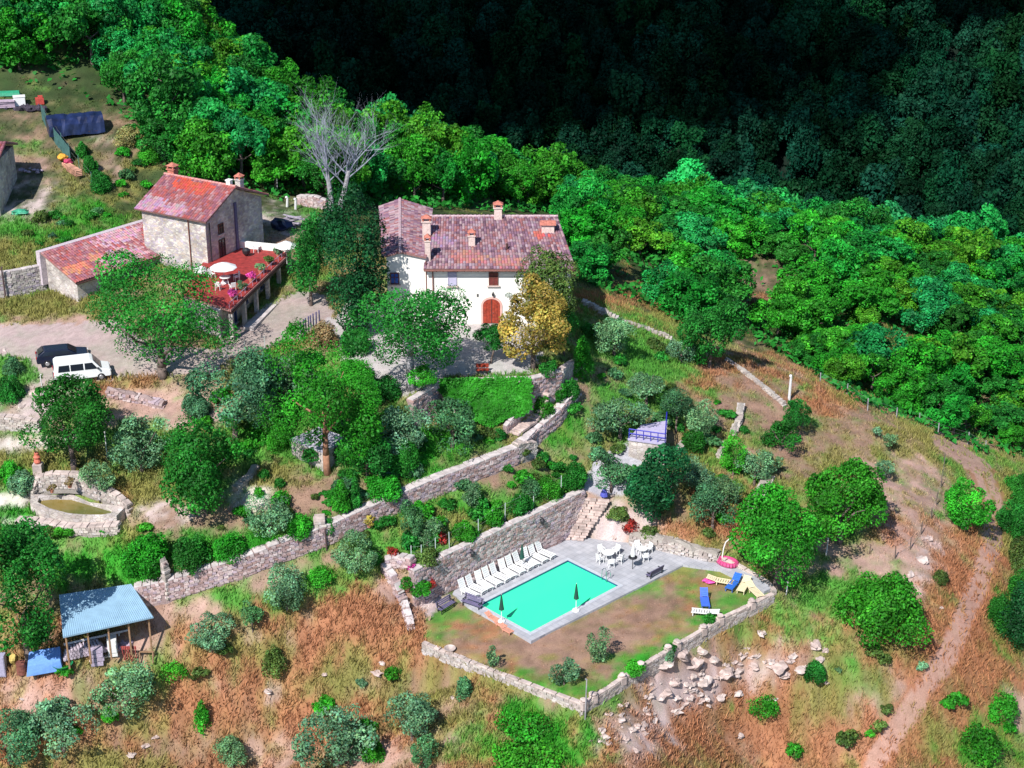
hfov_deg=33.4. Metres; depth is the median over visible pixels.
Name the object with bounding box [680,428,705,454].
shrub
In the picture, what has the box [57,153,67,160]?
yellow cloth
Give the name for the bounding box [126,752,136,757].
boulder
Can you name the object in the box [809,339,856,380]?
wood tree
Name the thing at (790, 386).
post
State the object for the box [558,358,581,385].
stone wall
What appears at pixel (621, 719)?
boulder
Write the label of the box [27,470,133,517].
stone wall
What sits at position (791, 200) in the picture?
wood tree
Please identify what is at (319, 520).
stone wall
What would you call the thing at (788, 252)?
wood tree
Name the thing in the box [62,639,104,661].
log pile
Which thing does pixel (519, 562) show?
sun lounger
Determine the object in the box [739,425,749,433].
weedy bush
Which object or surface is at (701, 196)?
wood tree
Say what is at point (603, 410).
olive tree
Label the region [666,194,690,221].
wood tree
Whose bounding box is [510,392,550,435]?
stone steps
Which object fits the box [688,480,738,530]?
olive tree
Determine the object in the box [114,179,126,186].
weedy bush
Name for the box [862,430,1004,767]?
track
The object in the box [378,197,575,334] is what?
white villa
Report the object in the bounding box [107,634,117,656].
refrigerator
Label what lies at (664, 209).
wood tree
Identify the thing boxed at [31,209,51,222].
weedy bush
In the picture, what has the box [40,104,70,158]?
shade net
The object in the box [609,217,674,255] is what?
wood tree
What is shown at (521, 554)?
closed parasol
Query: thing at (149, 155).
shrub
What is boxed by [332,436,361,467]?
shrub
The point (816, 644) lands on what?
boulder
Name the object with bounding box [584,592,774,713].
stone wall
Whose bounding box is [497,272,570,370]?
golden tree
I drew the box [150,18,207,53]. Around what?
wood tree
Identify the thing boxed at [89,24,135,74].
wood tree
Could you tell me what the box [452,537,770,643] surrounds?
deck
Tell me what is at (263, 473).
shrub
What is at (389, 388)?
shrub
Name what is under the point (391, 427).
weedy bush
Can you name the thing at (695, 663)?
boulder
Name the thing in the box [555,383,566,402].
shrub
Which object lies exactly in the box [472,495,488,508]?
weedy bush
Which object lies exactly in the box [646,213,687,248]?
wood tree
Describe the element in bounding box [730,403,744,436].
stone wall
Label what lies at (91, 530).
stone wall
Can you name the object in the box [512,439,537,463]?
stone wall
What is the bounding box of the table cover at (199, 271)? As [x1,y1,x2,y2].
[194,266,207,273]
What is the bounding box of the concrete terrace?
[628,412,666,464]
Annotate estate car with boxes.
[35,343,88,366]
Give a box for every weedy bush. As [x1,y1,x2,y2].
[20,229,34,235]
[20,721,45,741]
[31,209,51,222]
[36,524,52,535]
[44,526,57,538]
[48,209,61,219]
[48,232,56,237]
[49,526,75,537]
[53,664,74,677]
[54,236,73,242]
[56,220,64,224]
[63,219,73,226]
[67,726,83,735]
[84,211,99,219]
[90,207,103,213]
[100,706,118,724]
[101,212,111,216]
[109,688,121,698]
[114,146,130,155]
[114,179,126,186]
[117,168,134,179]
[118,191,129,196]
[122,123,138,128]
[129,166,136,172]
[130,158,148,166]
[133,685,151,697]
[136,522,153,531]
[140,180,152,187]
[146,430,159,441]
[187,666,210,679]
[192,415,212,427]
[209,387,232,403]
[214,641,233,654]
[217,525,225,529]
[225,416,248,430]
[229,438,258,453]
[232,505,250,518]
[242,449,254,458]
[242,514,268,529]
[246,428,266,442]
[258,440,265,445]
[271,489,291,505]
[284,504,294,518]
[310,351,324,363]
[310,493,318,499]
[311,694,334,717]
[318,490,331,495]
[321,498,333,506]
[322,509,330,514]
[324,491,337,499]
[330,476,353,489]
[331,487,351,496]
[332,424,343,432]
[332,500,353,513]
[337,468,357,479]
[348,486,369,499]
[355,678,368,688]
[357,718,379,733]
[361,530,369,538]
[364,474,376,482]
[372,515,396,528]
[376,469,402,478]
[383,665,401,680]
[387,422,402,430]
[400,531,421,550]
[405,461,423,478]
[407,432,427,441]
[411,500,434,519]
[418,458,428,467]
[419,447,427,452]
[419,529,440,539]
[430,515,447,527]
[435,498,455,510]
[453,478,471,490]
[466,503,487,522]
[471,434,483,441]
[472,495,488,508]
[479,426,499,439]
[483,436,494,443]
[488,500,502,508]
[502,464,514,471]
[505,481,516,487]
[513,469,534,484]
[531,456,546,468]
[532,472,543,479]
[536,451,548,462]
[546,460,566,470]
[551,470,560,477]
[567,401,583,413]
[568,454,577,459]
[579,322,598,337]
[585,431,602,442]
[587,446,608,460]
[597,373,606,378]
[606,367,623,379]
[610,353,627,364]
[610,443,625,453]
[618,388,631,396]
[645,337,666,352]
[650,411,672,425]
[653,351,668,362]
[665,382,676,388]
[672,422,684,432]
[701,527,715,537]
[704,434,722,445]
[710,425,722,432]
[711,512,734,523]
[716,409,737,418]
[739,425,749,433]
[785,742,803,757]
[791,749,801,760]
[835,729,862,748]
[864,643,883,657]
[864,729,875,737]
[869,719,888,732]
[877,653,891,664]
[880,703,892,714]
[916,661,928,670]
[939,691,969,708]
[941,695,955,709]
[1002,722,1016,733]
[1007,749,1015,754]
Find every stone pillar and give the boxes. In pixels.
[579,697,587,710]
[589,691,597,704]
[618,672,626,685]
[637,660,644,672]
[664,644,671,655]
[672,638,681,651]
[699,623,707,636]
[716,613,724,626]
[747,597,755,610]
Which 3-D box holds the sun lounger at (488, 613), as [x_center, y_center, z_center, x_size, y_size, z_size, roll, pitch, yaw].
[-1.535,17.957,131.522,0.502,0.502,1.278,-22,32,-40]
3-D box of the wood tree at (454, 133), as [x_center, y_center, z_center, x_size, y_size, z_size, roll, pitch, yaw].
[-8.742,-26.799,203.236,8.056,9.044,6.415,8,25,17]
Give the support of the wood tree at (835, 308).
on the ground at (172, 411)
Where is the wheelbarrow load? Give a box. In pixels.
[9,653,16,664]
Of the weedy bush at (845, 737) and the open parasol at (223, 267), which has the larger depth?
the open parasol at (223, 267)
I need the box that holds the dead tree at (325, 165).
[288,86,413,210]
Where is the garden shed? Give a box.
[59,584,153,668]
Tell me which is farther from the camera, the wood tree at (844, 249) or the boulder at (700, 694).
the wood tree at (844, 249)
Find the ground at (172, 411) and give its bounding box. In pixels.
[0,11,1023,767]
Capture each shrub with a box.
[0,374,25,405]
[0,458,22,486]
[1,355,26,378]
[6,468,34,497]
[75,141,89,158]
[82,155,98,174]
[90,169,114,194]
[113,125,140,147]
[119,531,168,581]
[134,127,143,140]
[137,148,161,165]
[154,143,168,161]
[158,659,189,683]
[171,532,212,575]
[181,393,211,419]
[193,699,211,736]
[212,531,247,564]
[253,487,263,497]
[257,469,270,480]
[261,644,287,680]
[266,420,288,454]
[274,477,285,489]
[287,512,313,540]
[306,564,337,588]
[309,319,338,349]
[326,517,336,535]
[331,478,351,513]
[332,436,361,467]
[336,357,375,389]
[339,327,372,358]
[349,476,362,508]
[361,739,385,763]
[364,547,382,567]
[366,474,402,503]
[372,373,401,404]
[389,437,420,481]
[410,580,433,597]
[415,546,440,567]
[437,531,446,544]
[450,520,479,542]
[455,676,472,702]
[482,505,503,527]
[490,735,567,767]
[493,702,561,741]
[494,427,506,441]
[507,493,533,516]
[519,476,540,498]
[533,396,554,418]
[536,475,562,501]
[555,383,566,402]
[562,460,587,490]
[564,378,580,400]
[572,335,595,380]
[605,506,629,522]
[621,518,639,532]
[624,659,646,677]
[639,524,659,539]
[662,643,676,654]
[664,650,674,662]
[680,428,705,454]
[703,613,715,623]
[746,694,779,720]
[803,659,826,684]
[831,571,933,648]
[932,569,948,587]
[957,721,1007,765]
[985,590,1014,634]
[987,689,1020,726]
[993,581,1023,653]
[994,499,1023,538]
[1003,473,1023,493]
[1007,567,1023,599]
[1008,536,1023,578]
[1009,489,1023,508]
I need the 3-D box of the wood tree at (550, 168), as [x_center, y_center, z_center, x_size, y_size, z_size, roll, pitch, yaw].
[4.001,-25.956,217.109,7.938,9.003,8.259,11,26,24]
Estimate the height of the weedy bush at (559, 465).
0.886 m
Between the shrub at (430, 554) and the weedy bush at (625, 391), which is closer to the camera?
the shrub at (430, 554)
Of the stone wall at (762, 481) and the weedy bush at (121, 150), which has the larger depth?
the weedy bush at (121, 150)
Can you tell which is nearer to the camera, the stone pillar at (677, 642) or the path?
the stone pillar at (677, 642)
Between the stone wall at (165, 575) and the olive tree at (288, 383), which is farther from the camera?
the olive tree at (288, 383)
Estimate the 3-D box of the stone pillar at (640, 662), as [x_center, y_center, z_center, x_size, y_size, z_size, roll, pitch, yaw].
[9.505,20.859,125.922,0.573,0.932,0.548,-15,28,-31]
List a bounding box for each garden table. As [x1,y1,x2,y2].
[220,275,230,284]
[602,549,614,559]
[637,545,647,557]
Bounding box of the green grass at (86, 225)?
[0,79,1023,767]
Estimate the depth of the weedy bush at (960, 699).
137.10 m
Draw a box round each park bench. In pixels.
[435,594,455,614]
[461,592,483,609]
[646,565,663,578]
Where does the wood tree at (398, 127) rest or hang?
on the ground at (172, 411)
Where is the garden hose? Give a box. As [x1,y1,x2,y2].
[53,660,72,670]
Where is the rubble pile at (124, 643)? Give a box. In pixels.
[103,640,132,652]
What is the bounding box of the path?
[584,444,641,493]
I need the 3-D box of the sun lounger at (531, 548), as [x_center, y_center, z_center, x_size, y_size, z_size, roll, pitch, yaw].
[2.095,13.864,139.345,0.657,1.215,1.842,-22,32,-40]
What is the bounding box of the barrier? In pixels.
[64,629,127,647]
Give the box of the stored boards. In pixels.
[283,214,303,227]
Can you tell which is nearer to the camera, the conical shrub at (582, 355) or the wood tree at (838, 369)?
the conical shrub at (582, 355)
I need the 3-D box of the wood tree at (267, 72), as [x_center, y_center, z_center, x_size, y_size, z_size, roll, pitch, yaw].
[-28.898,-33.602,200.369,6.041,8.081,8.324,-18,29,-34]
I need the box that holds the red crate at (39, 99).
[35,95,43,104]
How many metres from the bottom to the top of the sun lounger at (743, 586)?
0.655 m
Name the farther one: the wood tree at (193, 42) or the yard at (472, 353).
the wood tree at (193, 42)
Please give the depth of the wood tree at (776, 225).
205.34 m
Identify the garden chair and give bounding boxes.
[229,282,235,289]
[234,271,239,281]
[253,243,258,252]
[596,554,603,564]
[597,543,605,555]
[607,559,614,564]
[612,543,620,556]
[616,553,624,564]
[634,540,641,552]
[641,553,648,561]
[644,541,652,552]
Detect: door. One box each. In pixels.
[218,237,225,257]
[483,299,499,322]
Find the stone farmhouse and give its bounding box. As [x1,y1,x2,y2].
[36,162,268,301]
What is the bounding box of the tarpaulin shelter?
[45,111,104,136]
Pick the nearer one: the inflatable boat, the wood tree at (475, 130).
the inflatable boat
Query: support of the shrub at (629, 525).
on the ground at (172, 411)
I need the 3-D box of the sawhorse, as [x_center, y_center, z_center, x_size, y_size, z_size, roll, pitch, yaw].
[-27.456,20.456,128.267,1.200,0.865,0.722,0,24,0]
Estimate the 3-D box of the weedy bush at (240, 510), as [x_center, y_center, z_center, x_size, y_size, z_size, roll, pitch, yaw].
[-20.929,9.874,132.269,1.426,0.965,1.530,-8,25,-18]
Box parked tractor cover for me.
[271,217,292,230]
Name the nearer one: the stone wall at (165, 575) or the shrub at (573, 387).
the stone wall at (165, 575)
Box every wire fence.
[44,108,91,182]
[226,320,314,359]
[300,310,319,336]
[411,476,561,561]
[820,373,986,444]
[894,453,945,558]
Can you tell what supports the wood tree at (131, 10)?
on the ground at (172, 411)
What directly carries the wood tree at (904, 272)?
on the ground at (172, 411)
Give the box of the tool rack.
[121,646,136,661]
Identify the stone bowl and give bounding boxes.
[444,644,455,651]
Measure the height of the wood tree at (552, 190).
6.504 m
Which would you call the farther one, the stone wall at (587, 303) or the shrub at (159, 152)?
the shrub at (159, 152)
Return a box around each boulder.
[17,402,26,407]
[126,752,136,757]
[141,743,149,748]
[264,688,272,694]
[370,670,383,676]
[598,726,605,733]
[600,733,610,739]
[618,717,625,722]
[620,520,627,528]
[629,726,636,732]
[632,746,639,752]
[647,693,654,699]
[657,660,673,670]
[660,688,672,697]
[669,678,680,686]
[672,695,681,700]
[674,709,683,715]
[677,649,687,660]
[686,695,694,701]
[687,657,703,669]
[689,687,697,692]
[691,673,696,679]
[696,691,703,696]
[697,646,707,654]
[697,675,712,687]
[699,664,704,671]
[703,694,709,701]
[709,656,719,664]
[716,693,725,701]
[719,666,733,679]
[734,668,742,673]
[734,690,743,696]
[738,732,743,738]
[748,662,758,670]
[757,630,766,636]
[765,660,787,674]
[767,659,774,664]
[778,670,790,678]
[785,658,795,663]
[788,652,797,658]
[794,665,807,674]
[810,639,820,649]
[816,656,824,662]
[822,647,828,652]
[907,570,913,577]
[916,555,928,564]
[925,535,932,540]
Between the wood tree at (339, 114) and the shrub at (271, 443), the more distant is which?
the wood tree at (339, 114)
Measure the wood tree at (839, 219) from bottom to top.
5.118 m
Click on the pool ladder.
(606, 574)
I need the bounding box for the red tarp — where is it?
[63,158,72,162]
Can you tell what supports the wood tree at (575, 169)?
on the ground at (172, 411)
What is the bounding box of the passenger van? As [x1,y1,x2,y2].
[51,353,111,384]
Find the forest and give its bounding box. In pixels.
[200,0,1023,236]
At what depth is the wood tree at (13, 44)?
188.68 m
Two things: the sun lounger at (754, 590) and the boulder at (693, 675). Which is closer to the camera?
the boulder at (693, 675)
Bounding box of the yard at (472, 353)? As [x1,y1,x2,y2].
[327,305,542,394]
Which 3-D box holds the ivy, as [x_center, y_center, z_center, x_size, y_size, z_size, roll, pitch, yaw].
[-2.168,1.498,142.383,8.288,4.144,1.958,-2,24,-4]
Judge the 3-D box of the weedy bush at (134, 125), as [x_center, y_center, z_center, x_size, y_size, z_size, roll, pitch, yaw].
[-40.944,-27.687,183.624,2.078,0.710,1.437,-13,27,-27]
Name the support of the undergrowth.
on the ground at (172, 411)
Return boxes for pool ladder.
[601,568,610,581]
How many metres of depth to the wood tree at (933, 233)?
214.86 m
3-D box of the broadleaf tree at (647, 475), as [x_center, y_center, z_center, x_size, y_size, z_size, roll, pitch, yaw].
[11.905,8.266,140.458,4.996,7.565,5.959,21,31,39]
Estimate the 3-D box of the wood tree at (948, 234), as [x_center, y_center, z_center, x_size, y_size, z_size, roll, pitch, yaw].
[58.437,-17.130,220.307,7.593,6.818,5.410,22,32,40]
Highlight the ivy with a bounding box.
[436,375,534,427]
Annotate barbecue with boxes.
[242,247,249,255]
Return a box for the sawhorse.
[138,651,154,662]
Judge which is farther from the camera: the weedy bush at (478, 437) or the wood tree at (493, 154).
the wood tree at (493, 154)
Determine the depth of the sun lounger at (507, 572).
137.34 m
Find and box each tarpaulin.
[0,90,20,96]
[27,647,62,676]
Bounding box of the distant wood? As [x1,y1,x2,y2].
[207,33,1023,249]
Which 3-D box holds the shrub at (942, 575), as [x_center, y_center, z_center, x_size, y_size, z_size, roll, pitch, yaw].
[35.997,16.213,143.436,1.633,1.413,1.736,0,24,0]
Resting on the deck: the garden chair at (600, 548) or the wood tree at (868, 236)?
the garden chair at (600, 548)
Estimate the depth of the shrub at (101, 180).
172.86 m
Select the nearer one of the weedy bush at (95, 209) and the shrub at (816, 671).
the shrub at (816, 671)
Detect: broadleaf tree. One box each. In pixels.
[0,516,66,665]
[18,373,114,470]
[83,248,240,379]
[159,413,242,516]
[257,317,383,475]
[286,209,330,305]
[293,155,356,198]
[301,447,318,468]
[339,283,471,391]
[340,427,392,476]
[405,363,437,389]
[472,323,503,363]
[514,244,579,345]
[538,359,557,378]
[551,294,579,355]
[623,442,690,522]
[676,294,748,369]
[719,429,747,475]
[727,481,825,590]
[760,419,801,452]
[775,456,783,472]
[783,398,811,432]
[804,457,888,544]
[872,427,882,436]
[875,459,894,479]
[883,433,898,448]
[943,476,996,531]
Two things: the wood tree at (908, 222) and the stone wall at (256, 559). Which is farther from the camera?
the wood tree at (908, 222)
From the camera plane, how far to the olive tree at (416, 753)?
121.05 m
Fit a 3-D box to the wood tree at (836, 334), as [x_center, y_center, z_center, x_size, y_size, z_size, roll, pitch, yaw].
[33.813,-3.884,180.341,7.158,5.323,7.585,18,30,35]
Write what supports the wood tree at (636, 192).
on the ground at (172, 411)
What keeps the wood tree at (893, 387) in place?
on the ground at (172, 411)
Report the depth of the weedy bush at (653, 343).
159.36 m
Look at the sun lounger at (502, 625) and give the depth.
130.00 m
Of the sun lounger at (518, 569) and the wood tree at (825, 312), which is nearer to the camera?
the sun lounger at (518, 569)
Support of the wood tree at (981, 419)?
on the ground at (172, 411)
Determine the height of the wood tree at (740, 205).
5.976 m
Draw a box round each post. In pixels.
[1,266,6,298]
[294,198,296,209]
[324,528,327,550]
[584,678,586,719]
[788,374,791,400]
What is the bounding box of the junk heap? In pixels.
[4,104,47,111]
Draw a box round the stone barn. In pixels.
[0,141,17,215]
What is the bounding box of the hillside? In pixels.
[216,0,1023,216]
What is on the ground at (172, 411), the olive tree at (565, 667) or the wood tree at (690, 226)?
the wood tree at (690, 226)
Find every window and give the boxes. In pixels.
[217,222,225,235]
[234,310,238,325]
[389,273,400,285]
[446,272,458,287]
[487,272,499,286]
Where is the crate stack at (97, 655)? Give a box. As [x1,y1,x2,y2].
[90,646,103,666]
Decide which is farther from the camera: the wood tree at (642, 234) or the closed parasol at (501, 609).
the wood tree at (642, 234)
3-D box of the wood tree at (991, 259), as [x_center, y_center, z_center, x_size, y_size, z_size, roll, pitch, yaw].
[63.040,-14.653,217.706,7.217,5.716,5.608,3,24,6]
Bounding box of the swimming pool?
[478,558,623,634]
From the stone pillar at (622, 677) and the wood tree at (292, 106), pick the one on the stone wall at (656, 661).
the stone pillar at (622, 677)
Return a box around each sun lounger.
[457,577,478,600]
[465,573,487,595]
[474,569,493,592]
[481,565,502,587]
[484,610,498,619]
[489,561,510,583]
[492,617,507,626]
[497,557,516,580]
[498,622,513,635]
[504,554,525,576]
[512,550,533,571]
[520,546,539,568]
[528,544,547,564]
[535,541,555,560]
[691,607,719,615]
[700,587,709,606]
[706,574,733,584]
[725,572,741,591]
[736,574,751,594]
[744,580,764,598]
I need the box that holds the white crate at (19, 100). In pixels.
[12,94,25,106]
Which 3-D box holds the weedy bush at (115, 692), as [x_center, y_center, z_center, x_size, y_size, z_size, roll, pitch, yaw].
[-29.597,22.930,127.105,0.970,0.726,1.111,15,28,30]
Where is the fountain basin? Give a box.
[30,494,124,522]
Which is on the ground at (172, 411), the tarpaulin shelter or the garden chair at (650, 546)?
the tarpaulin shelter
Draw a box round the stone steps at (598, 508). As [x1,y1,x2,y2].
[566,497,609,540]
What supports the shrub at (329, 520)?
on the ground at (172, 411)
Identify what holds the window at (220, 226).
in the stone farmhouse
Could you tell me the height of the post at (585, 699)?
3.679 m
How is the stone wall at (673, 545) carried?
on the ground at (172, 411)
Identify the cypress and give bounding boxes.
[315,181,392,331]
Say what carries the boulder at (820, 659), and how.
on the ground at (172, 411)
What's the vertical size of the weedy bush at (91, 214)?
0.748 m
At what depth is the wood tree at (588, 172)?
220.40 m
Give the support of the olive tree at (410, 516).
on the ground at (172, 411)
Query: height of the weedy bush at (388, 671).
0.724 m
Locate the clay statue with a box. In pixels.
[32,451,43,475]
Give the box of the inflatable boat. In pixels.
[716,556,738,568]
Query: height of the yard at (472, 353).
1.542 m
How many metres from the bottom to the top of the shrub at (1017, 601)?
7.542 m
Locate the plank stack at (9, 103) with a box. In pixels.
[0,99,14,107]
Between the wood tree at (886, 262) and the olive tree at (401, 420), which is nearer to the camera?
the olive tree at (401, 420)
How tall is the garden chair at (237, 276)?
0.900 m
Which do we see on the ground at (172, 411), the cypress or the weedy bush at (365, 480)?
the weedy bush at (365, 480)
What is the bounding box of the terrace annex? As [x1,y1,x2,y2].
[183,241,291,339]
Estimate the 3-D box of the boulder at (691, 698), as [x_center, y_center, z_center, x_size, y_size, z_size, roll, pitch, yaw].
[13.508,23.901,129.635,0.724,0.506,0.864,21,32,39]
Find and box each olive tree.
[0,707,40,767]
[19,695,100,760]
[77,458,115,502]
[85,658,156,718]
[105,412,171,472]
[184,344,283,439]
[184,610,236,652]
[212,733,247,767]
[228,349,330,422]
[239,599,263,632]
[244,494,292,538]
[263,561,307,611]
[291,702,380,767]
[330,528,377,573]
[379,404,432,457]
[383,690,439,741]
[398,499,424,536]
[410,733,438,767]
[412,516,443,547]
[427,395,476,453]
[461,481,481,506]
[486,645,498,668]
[548,656,580,685]
[585,626,613,662]
[586,397,654,440]
[589,451,636,492]
[593,317,636,354]
[626,371,665,404]
[660,387,693,433]
[666,338,698,362]
[677,454,715,492]
[683,398,719,435]
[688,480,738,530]
[711,474,743,505]
[735,449,777,486]
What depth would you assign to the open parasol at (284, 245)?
161.09 m
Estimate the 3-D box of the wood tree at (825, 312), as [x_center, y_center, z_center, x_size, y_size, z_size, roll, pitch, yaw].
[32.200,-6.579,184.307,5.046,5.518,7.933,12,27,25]
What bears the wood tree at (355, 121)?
on the ground at (172, 411)
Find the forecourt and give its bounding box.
[0,292,334,383]
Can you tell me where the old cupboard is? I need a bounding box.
[0,652,7,676]
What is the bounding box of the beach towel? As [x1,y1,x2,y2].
[702,578,714,583]
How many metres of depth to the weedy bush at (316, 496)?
133.93 m
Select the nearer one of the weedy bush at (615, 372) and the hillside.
the weedy bush at (615, 372)
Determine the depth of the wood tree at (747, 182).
219.72 m
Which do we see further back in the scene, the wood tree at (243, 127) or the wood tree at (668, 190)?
the wood tree at (668, 190)
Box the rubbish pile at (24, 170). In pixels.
[18,168,42,173]
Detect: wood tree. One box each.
[0,0,13,27]
[0,6,59,69]
[10,0,54,38]
[11,0,87,53]
[47,1,132,64]
[53,0,118,39]
[82,0,157,45]
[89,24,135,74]
[99,49,145,105]
[119,0,170,33]
[122,27,219,118]
[122,48,203,137]
[123,25,178,55]
[126,27,181,55]
[131,0,206,41]
[134,118,189,163]
[137,43,168,93]
[146,51,230,104]
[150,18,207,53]
[165,0,206,30]
[167,114,229,168]
[169,37,219,65]
[173,115,237,181]
[177,0,221,35]
[185,96,229,130]
[197,65,231,116]
[200,29,219,53]
[200,64,280,113]
[202,5,239,38]
[207,37,262,62]
[214,109,269,173]
[219,34,256,39]
[223,93,272,154]
[224,102,284,170]
[226,33,277,72]
[226,73,290,110]
[227,54,260,78]
[239,90,301,117]
[239,96,315,160]
[240,33,270,64]
[250,140,307,189]
[253,66,295,96]
[269,124,351,191]
[272,108,299,138]
[275,57,298,78]
[279,73,339,117]
[283,107,315,136]
[294,125,367,186]
[302,99,354,125]
[303,107,354,130]
[315,86,345,104]
[315,130,371,187]
[318,86,354,111]
[329,145,389,193]
[335,107,372,127]
[350,123,386,143]
[351,141,381,169]
[352,115,393,155]
[354,99,427,142]
[363,126,409,162]
[366,133,442,188]
[366,154,406,194]
[385,121,422,181]
[392,161,437,196]
[397,101,451,174]
[409,121,468,185]
[411,148,445,189]
[425,150,467,200]
[441,133,497,203]
[453,144,499,199]
[460,126,514,187]
[461,124,483,138]
[473,136,512,166]
[481,145,534,198]
[485,148,533,183]
[498,166,538,203]
[510,175,547,206]
[519,142,570,204]
[532,141,589,177]
[544,149,567,184]
[547,175,619,202]
[549,175,615,219]
[552,204,616,243]
[556,174,591,198]
[564,207,596,237]
[568,239,612,284]
[577,168,607,181]
[581,228,631,272]
[588,179,636,201]
[588,192,634,236]
[593,165,639,186]
[594,185,656,215]
[596,210,634,243]
[602,199,647,246]
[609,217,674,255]
[617,195,662,225]
[618,183,667,219]
[637,174,678,195]
[637,190,670,219]
[641,258,687,302]
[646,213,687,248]
[647,240,702,288]
[656,267,720,318]
[660,185,680,198]
[660,253,731,306]
[662,173,716,194]
[662,205,704,228]
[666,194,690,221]
[666,211,727,248]
[678,186,737,224]
[681,180,735,198]
[689,248,742,302]
[698,257,757,314]
[701,198,757,242]
[709,189,729,228]
[712,177,770,204]
[713,216,771,258]
[720,191,779,235]
[736,192,782,210]
[745,294,809,336]
[749,215,785,245]
[756,206,812,235]
[757,231,809,264]
[767,274,813,327]
[768,197,805,211]
[769,200,803,217]
[773,253,838,289]
[773,275,829,308]
[783,207,844,260]
[786,295,836,335]
[787,332,828,362]
[791,325,861,353]
[806,279,874,309]
[809,203,858,231]
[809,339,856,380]
[810,229,889,264]
[810,300,841,328]
[812,237,864,298]
[812,249,898,291]
[820,238,872,275]
[821,215,854,236]
[822,353,866,380]
[828,221,864,239]
[829,196,890,231]
[831,216,882,232]
[841,288,865,313]
[845,322,907,373]
[845,352,905,391]
[846,323,868,343]
[847,302,880,326]
[850,286,904,315]
[855,235,915,264]
[859,255,901,278]
[872,214,898,225]
[872,369,931,414]
[875,223,904,233]
[875,229,921,275]
[879,216,931,255]
[882,278,922,311]
[889,339,953,390]
[889,375,924,400]
[892,261,931,302]
[898,275,949,332]
[900,329,976,357]
[902,222,937,263]
[904,252,936,278]
[908,275,963,323]
[915,215,942,247]
[915,240,968,263]
[915,331,974,381]
[916,281,993,311]
[917,373,965,420]
[925,250,954,278]
[925,391,975,434]
[930,303,979,336]
[930,358,974,394]
[934,239,962,257]
[935,226,1001,275]
[939,261,979,291]
[941,225,995,249]
[942,224,979,243]
[942,401,993,431]
[943,333,993,377]
[953,264,1000,284]
[954,304,1004,328]
[961,285,1012,316]
[966,313,1018,340]
[967,328,1016,357]
[967,375,1023,403]
[969,402,1023,431]
[970,335,1020,374]
[975,252,1023,295]
[975,279,1006,297]
[985,243,1023,278]
[985,349,1023,378]
[987,247,1023,263]
[987,355,1023,392]
[988,288,1023,316]
[989,378,1023,409]
[995,303,1023,335]
[997,422,1023,445]
[999,317,1023,345]
[1001,236,1023,247]
[1004,343,1023,364]
[1005,251,1023,272]
[1007,307,1023,331]
[1010,286,1023,308]
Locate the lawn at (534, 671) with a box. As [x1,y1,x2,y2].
[425,567,764,699]
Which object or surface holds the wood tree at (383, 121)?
on the ground at (172, 411)
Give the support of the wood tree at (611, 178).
on the ground at (172, 411)
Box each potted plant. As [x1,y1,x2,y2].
[46,483,56,492]
[64,476,73,487]
[227,288,237,300]
[236,280,247,290]
[246,271,255,282]
[254,263,265,273]
[263,255,273,265]
[272,248,283,256]
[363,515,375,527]
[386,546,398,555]
[399,577,413,591]
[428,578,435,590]
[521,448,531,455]
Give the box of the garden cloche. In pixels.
[11,209,28,214]
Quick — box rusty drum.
[15,660,26,675]
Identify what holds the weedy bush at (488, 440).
on the ground at (172, 411)
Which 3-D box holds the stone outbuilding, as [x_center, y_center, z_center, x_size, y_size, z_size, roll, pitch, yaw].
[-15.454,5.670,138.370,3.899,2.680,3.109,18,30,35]
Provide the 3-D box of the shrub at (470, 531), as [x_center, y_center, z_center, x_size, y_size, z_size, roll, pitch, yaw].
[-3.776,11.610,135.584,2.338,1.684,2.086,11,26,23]
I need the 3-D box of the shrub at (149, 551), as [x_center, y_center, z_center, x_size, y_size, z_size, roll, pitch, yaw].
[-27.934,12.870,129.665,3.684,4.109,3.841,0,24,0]
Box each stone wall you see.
[0,264,46,297]
[0,413,42,433]
[15,516,122,537]
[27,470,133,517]
[105,386,166,408]
[134,392,579,606]
[160,556,170,599]
[232,464,259,492]
[296,194,327,209]
[313,514,326,529]
[380,562,414,630]
[384,553,415,569]
[406,369,562,428]
[408,489,585,606]
[421,641,582,716]
[503,414,526,433]
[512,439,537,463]
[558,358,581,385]
[581,298,618,318]
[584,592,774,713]
[622,319,672,340]
[628,531,721,562]
[675,441,685,455]
[716,441,723,457]
[721,555,776,594]
[724,357,786,405]
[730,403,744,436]
[748,475,774,508]
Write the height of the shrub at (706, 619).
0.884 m
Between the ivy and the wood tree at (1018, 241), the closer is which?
the ivy
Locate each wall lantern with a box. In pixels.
[465,549,474,556]
[535,517,544,524]
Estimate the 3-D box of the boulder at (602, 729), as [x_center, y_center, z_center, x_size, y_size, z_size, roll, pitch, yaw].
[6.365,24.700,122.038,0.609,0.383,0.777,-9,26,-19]
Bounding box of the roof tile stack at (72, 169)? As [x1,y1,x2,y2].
[62,162,81,176]
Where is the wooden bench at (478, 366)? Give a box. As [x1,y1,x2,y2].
[476,363,488,374]
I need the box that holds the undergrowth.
[0,6,1023,456]
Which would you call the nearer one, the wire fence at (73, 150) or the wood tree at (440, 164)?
the wire fence at (73, 150)
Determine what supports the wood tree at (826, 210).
on the ground at (172, 411)
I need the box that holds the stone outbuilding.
[290,427,343,471]
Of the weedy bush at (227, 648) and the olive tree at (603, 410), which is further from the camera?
the olive tree at (603, 410)
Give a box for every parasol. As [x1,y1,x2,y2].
[210,262,236,283]
[275,241,295,255]
[498,594,504,622]
[519,544,525,568]
[572,583,579,611]
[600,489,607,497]
[628,543,636,568]

